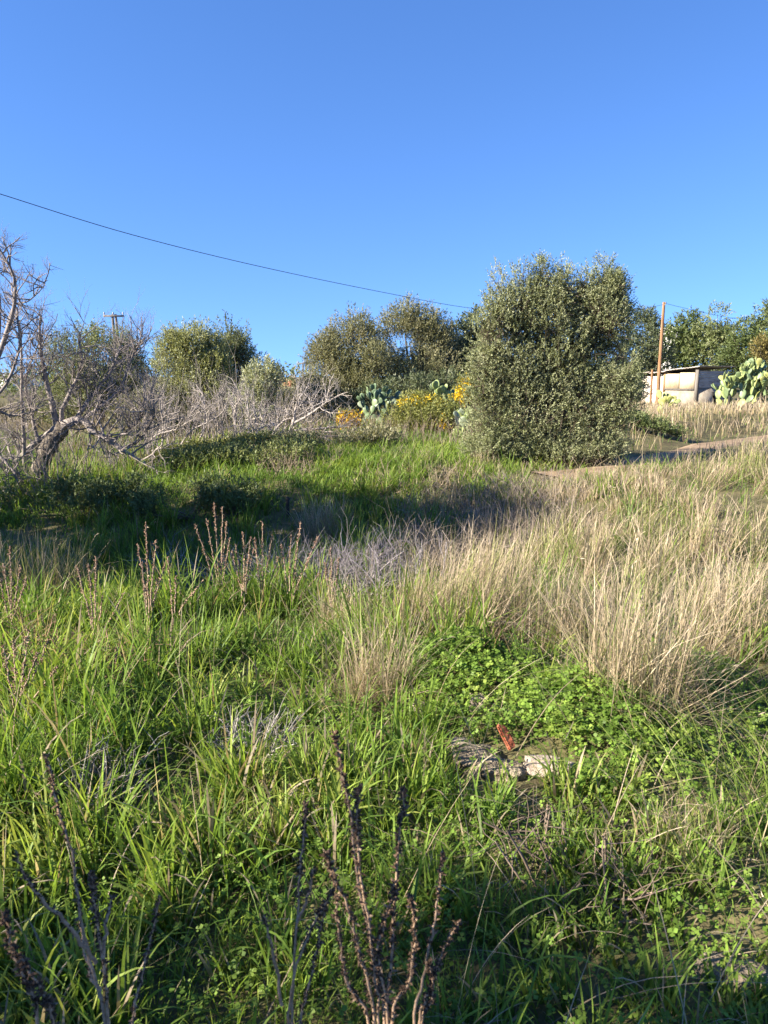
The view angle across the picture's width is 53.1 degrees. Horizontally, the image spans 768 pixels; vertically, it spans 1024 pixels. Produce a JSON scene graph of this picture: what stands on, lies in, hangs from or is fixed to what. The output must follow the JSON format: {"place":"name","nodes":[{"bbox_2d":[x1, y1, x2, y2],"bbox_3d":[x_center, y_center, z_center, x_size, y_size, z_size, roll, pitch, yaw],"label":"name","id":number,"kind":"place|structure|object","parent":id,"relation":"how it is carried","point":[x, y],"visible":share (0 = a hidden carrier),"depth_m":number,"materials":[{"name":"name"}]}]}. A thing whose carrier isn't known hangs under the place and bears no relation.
{"place":"outdoors","nodes":[
{"label":"outdoors","id":0,"kind":"place"},
{"bbox_2d":[0,377,767,1023],"bbox_3d":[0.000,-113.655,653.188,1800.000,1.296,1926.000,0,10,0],"label":"ground","id":1,"kind":"structure","parent":0,"point":[670,443],"depth_m":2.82,"materials":[{"name":"green plant"}]},
{"bbox_2d":[0,546,26,635],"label":"dead stalk","id":2,"kind":"object","parent":1,"relation":"on","point":[10,588],"visible":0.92,"depth_m":4.75,"materials":[{"name":"plant"}]},
{"bbox_2d":[0,374,43,390],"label":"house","id":3,"kind":"structure","parent":1,"relation":"on","point":[18,383],"depth_m":77.06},
{"bbox_2d":[1,629,58,717],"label":"dead stalk","id":4,"kind":"object","parent":1,"relation":"on","point":[34,661],"visible":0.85,"depth_m":3.40,"materials":[{"name":"plant"}]},
{"bbox_2d":[0,908,61,1023],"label":"dead stalk","id":5,"kind":"object","parent":1,"relation":"on","point":[22,963],"visible":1,"depth_m":1.14,"materials":[{"name":"plant"}]},
{"bbox_2d":[0,220,67,500],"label":"fig tree","id":6,"kind":"object","parent":1,"relation":"on","point":[5,336],"visible":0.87,"depth_m":10.25,"materials":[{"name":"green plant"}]},
{"bbox_2d":[0,407,77,504],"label":"bare shrub","id":7,"kind":"object","parent":1,"relation":"on","point":[45,472],"visible":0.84,"depth_m":10.58,"materials":[{"name":"plant"}]},
{"bbox_2d":[11,753,116,1023],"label":"dead stalk","id":8,"kind":"object","parent":1,"relation":"on","point":[82,943],"visible":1,"depth_m":1.28,"materials":[{"name":"plant"}]},
{"bbox_2d":[0,519,128,606],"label":"grass tussock","id":9,"kind":"object","parent":1,"relation":"on","point":[15,572],"depth_m":6.27,"materials":[{"name":"plant"}]},
{"bbox_2d":[0,467,158,525],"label":"bush","id":10,"kind":"object","parent":1,"relation":"on","point":[96,488],"visible":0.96,"depth_m":9.75,"materials":[{"name":"green plant"}]},
{"bbox_2d":[14,314,158,426],"bbox_3d":[-9.028,-4.223,23.576,4.579,3.588,3.138,-3,11,-18],"label":"olive tree","id":11,"kind":"object","parent":1,"relation":"on","point":[94,336],"visible":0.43,"depth_m":23.23,"materials":[{"name":"green plant"}]},
{"bbox_2d":[14,719,167,829],"bbox_3d":[-1.028,0.993,2.858,0.442,0.355,0.522,4,11,22],"label":"brushwood","id":12,"kind":"object","parent":1,"relation":"on","point":[109,781],"visible":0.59,"depth_m":2.86,"materials":[{"name":"plant"}]},
{"bbox_2d":[0,594,184,691],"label":"brushwood","id":13,"kind":"object","parent":1,"relation":"on","point":[38,639],"visible":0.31,"depth_m":4.13,"materials":[{"name":"plant"}]},
{"bbox_2d":[0,281,191,476],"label":"fig tree","id":14,"kind":"object","parent":1,"relation":"on","point":[70,423],"visible":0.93,"depth_m":11.32,"materials":[{"name":"grey plant"}]},
{"bbox_2d":[35,404,163,477],"bbox_3d":[-4.402,-1.212,12.128,1.410,1.545,1.985,6,12,30],"label":"bare shrub","id":15,"kind":"object","parent":1,"relation":"on","point":[106,452],"visible":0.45,"depth_m":12.13,"materials":[{"name":"plant"}]},
{"bbox_2d":[75,557,124,637],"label":"dead stalk","id":16,"kind":"object","parent":1,"relation":"on","point":[91,597],"visible":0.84,"depth_m":4.47,"materials":[{"name":"plant"}]},
{"bbox_2d":[103,312,123,341],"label":"utility pole","id":17,"kind":"object","parent":1,"relation":"on","point":[112,318],"visible":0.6,"depth_m":64.08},
{"bbox_2d":[109,646,125,691],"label":"dead stalk","id":18,"kind":"object","parent":1,"relation":"on","point":[115,655],"visible":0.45,"depth_m":3.63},
{"bbox_2d":[128,894,162,1023],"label":"dead stalk","id":19,"kind":"object","parent":1,"relation":"on","point":[141,973],"visible":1,"depth_m":1.50,"materials":[{"name":"plant"}]},
{"bbox_2d":[103,375,190,434],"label":"bush","id":20,"kind":"object","parent":1,"relation":"on","point":[167,394],"visible":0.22,"depth_m":20.67,"materials":[{"name":"grey plant"}]},
{"bbox_2d":[136,522,165,628],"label":"dead stalk","id":21,"kind":"object","parent":1,"relation":"on","point":[146,593],"visible":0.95,"depth_m":4.71,"materials":[{"name":"plant"}]},
{"bbox_2d":[122,340,218,451],"bbox_3d":[-4.130,-2.158,14.897,1.864,2.325,2.023,0,10,0],"label":"bare shrub","id":22,"kind":"object","parent":1,"relation":"on","point":[172,433],"visible":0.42,"depth_m":14.80,"materials":[{"name":"plant"}]},
{"bbox_2d":[166,556,203,624],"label":"dead stalk","id":23,"kind":"object","parent":1,"relation":"on","point":[169,580],"visible":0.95,"depth_m":4.99,"materials":[{"name":"plant"}]},
{"bbox_2d":[147,314,239,432],"bbox_3d":[-5.301,-3.782,21.492,2.594,3.442,2.553,0,10,0],"label":"olive tree","id":24,"kind":"object","parent":1,"relation":"on","point":[177,351],"visible":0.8,"depth_m":21.14,"materials":[{"name":"green plant"}]},
{"bbox_2d":[122,464,267,524],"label":"bush","id":25,"kind":"object","parent":1,"relation":"on","point":[214,491],"visible":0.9,"depth_m":9.43,"materials":[{"name":"green plant"}]},
{"bbox_2d":[171,341,244,440],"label":"bare shrub","id":26,"kind":"object","parent":1,"relation":"on","point":[221,417],"visible":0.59,"depth_m":14.35,"materials":[{"name":"plant"}]},
{"bbox_2d":[133,372,284,452],"bbox_3d":[-3.083,-1.697,13.821,2.402,1.725,1.796,3,10,14],"label":"bare shrub","id":27,"kind":"object","parent":1,"relation":"on","point":[205,423],"visible":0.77,"depth_m":13.65,"materials":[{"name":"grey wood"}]},
{"bbox_2d":[137,428,281,466],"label":"bush","id":28,"kind":"object","parent":1,"relation":"on","point":[256,437],"visible":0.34,"depth_m":12.54,"materials":[{"name":"green plant"}]},
{"bbox_2d":[113,525,308,588],"bbox_3d":[-1.672,0.498,7.466,2.169,0.793,1.507,0,10,0],"label":"brushwood","id":29,"kind":"object","parent":1,"relation":"on","point":[192,566],"visible":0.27,"depth_m":7.55,"materials":[{"name":"plant"}]},
{"bbox_2d":[193,503,230,602],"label":"dead stalk","id":30,"kind":"object","parent":1,"relation":"on","point":[217,558],"visible":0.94,"depth_m":5.39,"materials":[{"name":"plant"}]},
{"bbox_2d":[162,432,265,475],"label":"brushwood","id":31,"kind":"object","parent":1,"relation":"on","point":[212,452],"visible":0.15,"depth_m":11.55,"materials":[{"name":"plant"}]},
{"bbox_2d":[156,430,322,472],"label":"bush","id":32,"kind":"object","parent":1,"relation":"on","point":[226,450],"visible":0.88,"depth_m":11.42,"materials":[{"name":"green plant"}]},
{"bbox_2d":[197,309,282,427],"bbox_3d":[-4.395,-4.087,22.702,2.900,3.664,2.580,0,10,0],"label":"olive tree","id":33,"kind":"object","parent":1,"relation":"on","point":[241,347],"visible":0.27,"depth_m":22.49,"materials":[{"name":"green plant"}]},
{"bbox_2d":[232,532,256,618],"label":"dead stalk","id":34,"kind":"object","parent":1,"relation":"on","point":[244,576],"visible":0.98,"depth_m":5.40,"materials":[{"name":"plant"}]},
{"bbox_2d":[190,686,313,763],"bbox_3d":[-0.540,0.906,3.145,0.539,0.361,0.463,0,10,0],"label":"brushwood","id":35,"kind":"object","parent":1,"relation":"on","point":[234,727],"visible":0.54,"depth_m":3.18,"materials":[{"name":"plant"}]},
{"bbox_2d":[223,353,289,427],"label":"bush","id":36,"kind":"object","parent":1,"relation":"on","point":[263,370],"visible":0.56,"depth_m":20.03,"materials":[{"name":"green plant"}]},
{"bbox_2d":[216,360,306,433],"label":"bare shrub","id":37,"kind":"object","parent":1,"relation":"on","point":[278,412],"visible":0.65,"depth_m":15.54,"materials":[{"name":"plant"}]},
{"bbox_2d":[210,768,320,872],"bbox_3d":[-0.349,1.103,2.640,0.516,0.418,0.486,-10,14,-43],"label":"grass tussock","id":38,"kind":"object","parent":1,"relation":"on","point":[256,843],"depth_m":2.57,"materials":[{"name":"plant"}]},
{"bbox_2d":[253,521,279,601],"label":"dead stalk","id":39,"kind":"object","parent":1,"relation":"on","point":[267,566],"visible":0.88,"depth_m":5.43,"materials":[{"name":"plant"}]},
{"bbox_2d":[0,401,541,475],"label":"undergrowth","id":40,"kind":"object","parent":1,"relation":"on","point":[43,423],"visible":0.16,"depth_m":17.61,"materials":[{"name":"plant"}]},
{"bbox_2d":[286,497,289,516],"bbox_3d":[-1.188,-0.021,9.541,0.050,0.339,0.050,3,10,16],"label":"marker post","id":41,"kind":"object","parent":1,"relation":"on","point":[287,505],"visible":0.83,"depth_m":9.52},
{"bbox_2d":[227,360,366,442],"bbox_3d":[-1.630,-1.762,14.865,3.074,2.466,1.695,4,11,22],"label":"bare shrub","id":42,"kind":"object","parent":1,"relation":"on","point":[304,412],"visible":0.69,"depth_m":14.52,"materials":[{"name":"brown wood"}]},
{"bbox_2d":[261,800,335,1023],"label":"dead stalk","id":43,"kind":"object","parent":1,"relation":"on","point":[318,912],"visible":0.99,"depth_m":1.41,"materials":[{"name":"plant"}]},
{"bbox_2d":[237,440,361,479],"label":"brushwood","id":44,"kind":"object","parent":1,"relation":"on","point":[295,460],"visible":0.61,"depth_m":10.99,"materials":[{"name":"plant"}]},
{"bbox_2d":[280,521,320,616],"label":"dead stalk","id":45,"kind":"object","parent":1,"relation":"on","point":[296,555],"visible":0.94,"depth_m":5.41,"materials":[{"name":"plant"}]},
{"bbox_2d":[275,366,369,419],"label":"bush","id":46,"kind":"object","parent":1,"relation":"on","point":[313,389],"visible":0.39,"depth_m":24.48,"materials":[{"name":"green plant"}]},
{"bbox_2d":[282,490,371,545],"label":"grass tussock","id":47,"kind":"object","parent":1,"relation":"on","point":[317,525],"depth_m":8.93,"materials":[{"name":"plant"}]},
{"bbox_2d":[266,406,387,447],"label":"bare shrub","id":48,"kind":"object","parent":1,"relation":"on","point":[328,425],"visible":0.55,"depth_m":14.39,"materials":[{"name":"plant"}]},
{"bbox_2d":[323,546,340,616],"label":"dead stalk","id":49,"kind":"object","parent":1,"relation":"on","point":[326,573],"visible":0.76,"depth_m":5.00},
{"bbox_2d":[266,418,407,448],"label":"bush","id":50,"kind":"object","parent":1,"relation":"on","point":[373,434],"visible":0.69,"depth_m":13.00,"materials":[{"name":"green plant"}]},
{"bbox_2d":[211,506,471,606],"bbox_3d":[-0.457,0.534,6.651,2.144,1.100,2.186,-8,12,-37],"label":"brushwood","id":51,"kind":"object","parent":1,"relation":"on","point":[342,564],"visible":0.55,"depth_m":6.58,"materials":[{"name":"plant"}]},
{"bbox_2d":[285,569,397,639],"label":"grass tussock","id":52,"kind":"object","parent":1,"relation":"on","point":[321,621],"depth_m":4.83,"materials":[{"name":"plant"}]},
{"bbox_2d":[293,300,403,411],"bbox_3d":[-1.096,-5.074,25.985,3.509,4.152,3.517,-5,11,-26],"label":"olive tree","id":53,"kind":"object","parent":1,"relation":"on","point":[331,351],"visible":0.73,"depth_m":25.64,"materials":[{"name":"green plant"}]},
{"bbox_2d":[332,406,367,431],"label":"broom bush","id":54,"kind":"object","parent":1,"relation":"on","point":[340,416],"visible":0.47,"depth_m":17.35,"materials":[{"name":"yellow plant"}]},
{"bbox_2d":[319,730,420,1023],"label":"dead stalk","id":55,"kind":"object","parent":1,"relation":"on","point":[376,969],"visible":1,"depth_m":1.30,"materials":[{"name":"plant"}]},
{"bbox_2d":[286,591,471,732],"bbox_3d":[-0.014,0.814,3.635,0.997,0.938,0.993,-8,13,-39],"label":"grass tussock","id":56,"kind":"object","parent":1,"relation":"on","point":[387,690],"depth_m":3.64,"materials":[{"name":"plant"}]},
{"bbox_2d":[362,400,395,422],"bbox_3d":[0.140,-2.627,20.466,1.515,0.731,0.545,2,10,11],"label":"prickly pear","id":57,"kind":"object","parent":1,"relation":"on","point":[372,409],"visible":0.48,"depth_m":20.64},
{"bbox_2d":[356,383,408,422],"bbox_3d":[0.042,-3.073,21.840,1.377,1.158,1.127,4,11,24],"label":"prickly pear","id":58,"kind":"object","parent":1,"relation":"on","point":[379,397],"visible":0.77,"depth_m":21.79,"materials":[{"name":"plant"}]},
{"bbox_2d":[0,602,767,1023],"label":"clover","id":59,"kind":"object","parent":1,"relation":"on","point":[494,666],"visible":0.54,"depth_m":3.01,"materials":[{"name":"green plant"}]},
{"bbox_2d":[0,558,767,1023],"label":"loose straw","id":60,"kind":"object","parent":1,"relation":"on","point":[736,780],"visible":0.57,"depth_m":2.68,"materials":[{"name":"plant"}]},
{"bbox_2d":[0,358,767,397],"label":"scrub","id":61,"kind":"object","parent":1,"relation":"on","point":[11,387],"visible":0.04,"depth_m":59.83,"materials":[{"name":"green plant"}]},
{"bbox_2d":[349,365,467,413],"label":"bush","id":62,"kind":"object","parent":1,"relation":"on","point":[414,380],"visible":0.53,"depth_m":23.87,"materials":[{"name":"green plant"}]},
{"bbox_2d":[347,441,477,494],"bbox_3d":[0.168,-0.662,11.077,1.818,0.679,2.108,-5,11,-25],"label":"brushwood","id":63,"kind":"object","parent":1,"relation":"on","point":[449,469],"visible":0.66,"depth_m":10.73,"materials":[{"name":"plant"}]},
{"bbox_2d":[365,290,469,394],"bbox_3d":[1.200,-5.571,27.270,4.196,4.620,4.187,0,10,0],"label":"olive tree","id":64,"kind":"object","parent":1,"relation":"on","point":[430,333],"visible":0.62,"depth_m":27.13,"materials":[{"name":"green plant"}]},
{"bbox_2d":[410,700,426,712],"bbox_3d":[0.162,0.902,3.551,0.084,0.063,0.064,0,10,0],"label":"stone","id":65,"kind":"object","parent":1,"relation":"on","point":[421,706],"visible":0.23,"depth_m":3.53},
{"bbox_2d":[375,406,473,445],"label":"bare shrub","id":66,"kind":"object","parent":1,"relation":"on","point":[424,425],"visible":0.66,"depth_m":14.31,"materials":[{"name":"plant"}]},
{"bbox_2d":[395,388,454,411],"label":"broom bush","id":67,"kind":"object","parent":1,"relation":"on","point":[414,395],"visible":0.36,"depth_m":18.52,"materials":[{"name":"yellow plant"}]},
{"bbox_2d":[376,393,474,433],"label":"broom bush","id":68,"kind":"object","parent":1,"relation":"on","point":[445,414],"visible":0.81,"depth_m":18.02,"materials":[{"name":"green plant"}]},
{"bbox_2d":[413,849,462,1023],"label":"dead stalk","id":69,"kind":"object","parent":1,"relation":"on","point":[423,1012],"visible":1,"depth_m":1.37,"materials":[{"name":"plant"}]},
{"bbox_2d":[429,380,468,419],"bbox_3d":[1.981,-3.257,22.999,1.136,1.385,1.091,3,10,16],"label":"prickly pear","id":70,"kind":"object","parent":1,"relation":"on","point":[435,385],"visible":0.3,"depth_m":22.67,"materials":[{"name":"plant"}]},
{"bbox_2d":[328,511,585,652],"bbox_3d":[0.518,0.593,4.813,1.953,1.271,1.674,0,10,0],"label":"grass tussock","id":71,"kind":"object","parent":1,"relation":"on","point":[464,590],"depth_m":4.58,"materials":[{"name":"plant"}]},
{"bbox_2d":[448,371,474,407],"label":"broom bush","id":72,"kind":"object","parent":1,"relation":"on","point":[458,394],"visible":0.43,"depth_m":20.61,"materials":[{"name":"yellow plant"}]},
{"bbox_2d":[450,737,472,748],"bbox_3d":[0.326,0.982,3.213,0.097,0.065,0.082,0,10,0],"label":"stone","id":73,"kind":"object","parent":1,"relation":"on","point":[455,740],"visible":0.26,"depth_m":3.20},
{"bbox_2d":[452,408,471,436],"bbox_3d":[1.782,-2.034,17.649,0.456,0.724,0.957,0,10,0],"label":"prickly pear","id":74,"kind":"object","parent":1,"relation":"on","point":[458,416],"visible":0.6,"depth_m":17.55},
{"bbox_2d":[319,480,611,581],"bbox_3d":[0.790,0.257,7.762,3.333,1.178,2.016,-7,12,-36],"label":"brushwood","id":75,"kind":"object","parent":1,"relation":"on","point":[444,544],"visible":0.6,"depth_m":7.76,"materials":[{"name":"plant"}]},
{"bbox_2d":[440,302,498,409],"bbox_3d":[3.245,-5.647,28.895,3.698,4.440,2.454,0,10,0],"label":"evergreen tree","id":76,"kind":"object","parent":1,"relation":"on","point":[468,333],"visible":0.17,"depth_m":28.49,"materials":[{"name":"green plant"}]},
{"bbox_2d":[450,744,502,775],"bbox_3d":[0.367,0.991,3.068,0.206,0.079,0.186,-3,10,-17],"label":"stone","id":77,"kind":"object","parent":1,"relation":"on","point":[465,756],"visible":0.54,"depth_m":3.02,"materials":[{"name":"stone"}]},
{"bbox_2d":[468,693,490,712],"bbox_3d":[0.434,0.868,3.499,0.105,0.084,0.070,0,10,0],"label":"stone","id":78,"kind":"object","parent":1,"relation":"on","point":[475,703],"visible":0.45,"depth_m":3.47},
{"bbox_2d":[361,456,629,539],"bbox_3d":[1.297,-0.112,9.477,3.780,1.126,2.090,-5,11,-28],"label":"brushwood","id":79,"kind":"object","parent":1,"relation":"on","point":[492,496],"visible":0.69,"depth_m":9.48,"materials":[{"name":"plant"}]},
{"bbox_2d":[479,759,526,781],"bbox_3d":[0.458,1.008,2.992,0.201,0.066,0.125,2,10,11],"label":"stone","id":80,"kind":"object","parent":1,"relation":"on","point":[518,769],"visible":0.59,"depth_m":2.95,"materials":[{"name":"stone"}]},
{"bbox_2d":[497,724,514,750],"bbox_3d":[0.497,0.910,3.127,0.039,0.120,0.024,-28,7,-22],"label":"broken brick","id":81,"kind":"object","parent":1,"relation":"on","point":[509,743],"visible":0.96,"depth_m":3.12,"materials":[{"name":"brick"}]},
{"bbox_2d":[329,438,767,652],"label":"dry grass","id":82,"kind":"structure","parent":1,"relation":"on","point":[654,495],"depth_m":7.12,"materials":[{"name":"plant"}]},
{"bbox_2d":[523,755,576,778],"bbox_3d":[0.641,0.986,2.968,0.212,0.066,0.099,1,10,7],"label":"stone","id":83,"kind":"object","parent":1,"relation":"on","point":[528,767],"visible":0.52,"depth_m":2.95,"materials":[{"name":"stone"}]},
{"bbox_2d":[456,249,652,467],"bbox_3d":[2.630,-2.347,12.286,3.028,3.480,2.048,0,10,0],"label":"olive tree","id":84,"kind":"object","parent":1,"relation":"on","point":[552,375],"visible":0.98,"depth_m":11.75,"materials":[{"name":"green plant"}]},
{"bbox_2d":[472,547,641,663],"bbox_3d":[1.091,0.758,4.458,1.234,1.228,1.338,0,10,0],"label":"grass tussock","id":85,"kind":"object","parent":1,"relation":"on","point":[540,628],"depth_m":4.39,"materials":[{"name":"plant"}]},
{"bbox_2d":[456,767,719,933],"bbox_3d":[0.632,1.103,2.378,0.748,0.501,0.612,5,11,27],"label":"brushwood","id":86,"kind":"object","parent":1,"relation":"on","point":[604,860],"visible":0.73,"depth_m":2.33,"materials":[{"name":"grey wood"}]},
{"bbox_2d":[478,541,767,805],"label":"grass tussock","id":87,"kind":"object","parent":1,"relation":"on","point":[652,660],"depth_m":3.36,"materials":[{"name":"plant"}]},
{"bbox_2d":[485,396,767,458],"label":"dry grass","id":88,"kind":"structure","parent":1,"relation":"on","point":[701,407],"depth_m":19.51,"materials":[{"name":"plant"}]},
{"bbox_2d":[604,302,678,401],"bbox_3d":[12.769,-7.847,38.278,4.038,5.168,2.925,2,10,12],"label":"evergreen tree","id":89,"kind":"object","parent":1,"relation":"on","point":[650,332],"visible":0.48,"depth_m":37.76,"materials":[{"name":"green plant"}]},
{"bbox_2d":[614,409,691,440],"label":"bush","id":90,"kind":"object","parent":1,"relation":"on","point":[659,425],"visible":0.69,"depth_m":15.96,"materials":[{"name":"green plant"}]},
{"bbox_2d":[649,302,665,403],"bbox_3d":[11.900,-6.693,33.357,0.241,4.667,0.521,-9,13,-42],"label":"utility pole","id":91,"kind":"object","parent":1,"relation":"on","point":[660,355],"visible":0.75,"depth_m":33.34,"materials":[{"name":"wood"}]},
{"bbox_2d":[0,194,659,310],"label":"overhead cable","id":92,"kind":"object","parent":91,"relation":"attached to","point":[221,257],"visible":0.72,"depth_m":14.96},
{"bbox_2d":[655,390,680,411],"bbox_3d":[8.819,-3.405,23.964,0.719,0.785,0.430,10,14,44],"label":"prickly pear","id":93,"kind":"object","parent":1,"relation":"on","point":[667,398],"visible":0.75,"depth_m":23.97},
{"bbox_2d":[605,774,767,905],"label":"grass tussock","id":94,"kind":"object","parent":1,"relation":"on","point":[686,828],"depth_m":2.49,"materials":[{"name":"plant"}]},
{"bbox_2d":[656,305,716,370],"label":"evergreen tree","id":95,"kind":"object","parent":1,"relation":"on","point":[683,329],"visible":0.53,"depth_m":42.45,"materials":[{"name":"green plant"}]},
{"bbox_2d":[640,366,735,404],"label":"shed","id":96,"kind":"structure","parent":1,"relation":"on","point":[685,385],"depth_m":36.19,"materials":[{"name":"paint"}]},
{"bbox_2d":[623,524,767,663],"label":"grass tussock","id":97,"kind":"object","parent":1,"relation":"on","point":[725,608],"depth_m":4.25,"materials":[{"name":"plant"}]},
{"bbox_2d":[694,951,732,986],"bbox_3d":[0.887,1.219,2.050,0.127,0.051,0.088,-5,11,-28],"label":"stone","id":98,"kind":"object","parent":1,"relation":"on","point":[699,970],"visible":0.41,"depth_m":2.04,"materials":[{"name":"stone"}]},
{"bbox_2d":[681,300,746,375],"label":"evergreen tree","id":99,"kind":"object","parent":1,"relation":"on","point":[710,327],"visible":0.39,"depth_m":41.65,"materials":[{"name":"green plant"}]},
{"bbox_2d":[711,357,767,406],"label":"prickly pear","id":100,"kind":"object","parent":1,"relation":"on","point":[752,375],"visible":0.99,"depth_m":29.69,"materials":[{"name":"plant"}]},
{"bbox_2d":[711,304,767,391],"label":"evergreen tree","id":101,"kind":"object","parent":1,"relation":"on","point":[740,342],"visible":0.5,"depth_m":39.96,"materials":[{"name":"green plant"}]},
{"bbox_2d":[726,959,767,998],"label":"stone","id":102,"kind":"object","parent":1,"relation":"on","point":[741,979],"visible":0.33,"depth_m":1.99,"materials":[{"name":"stone"}]},
{"bbox_2d":[748,331,767,400],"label":"bush","id":103,"kind":"object","parent":1,"relation":"on","point":[762,352],"visible":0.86,"depth_m":32.17,"materials":[{"name":"green plant"}]},
{"bbox_2d":[752,298,767,364],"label":"evergreen tree","id":104,"kind":"object","parent":1,"relation":"on","point":[765,312],"visible":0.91,"depth_m":37.05,"materials":[{"name":"green plant"}]},
{"bbox_2d":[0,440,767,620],"bbox_3d":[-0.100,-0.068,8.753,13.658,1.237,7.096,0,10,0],"label":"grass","id":105,"kind":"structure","parent":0,"point":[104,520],"depth_m":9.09,"materials":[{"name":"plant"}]},
{"bbox_2d":[0,408,767,522],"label":"grass","id":106,"kind":"structure","parent":0,"point":[451,455],"depth_m":11.54,"materials":[{"name":"plant"}]},
{"bbox_2d":[0,0,767,376],"label":"sky","id":107,"kind":"structure","parent":0,"point":[395,147],"materials":[{"name":"blue"}]},
{"bbox_2d":[530,435,767,478],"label":"path","id":108,"kind":"structure","parent":0,"point":[684,450],"depth_m":13.32,"materials":[{"name":"soil"}]}
]}

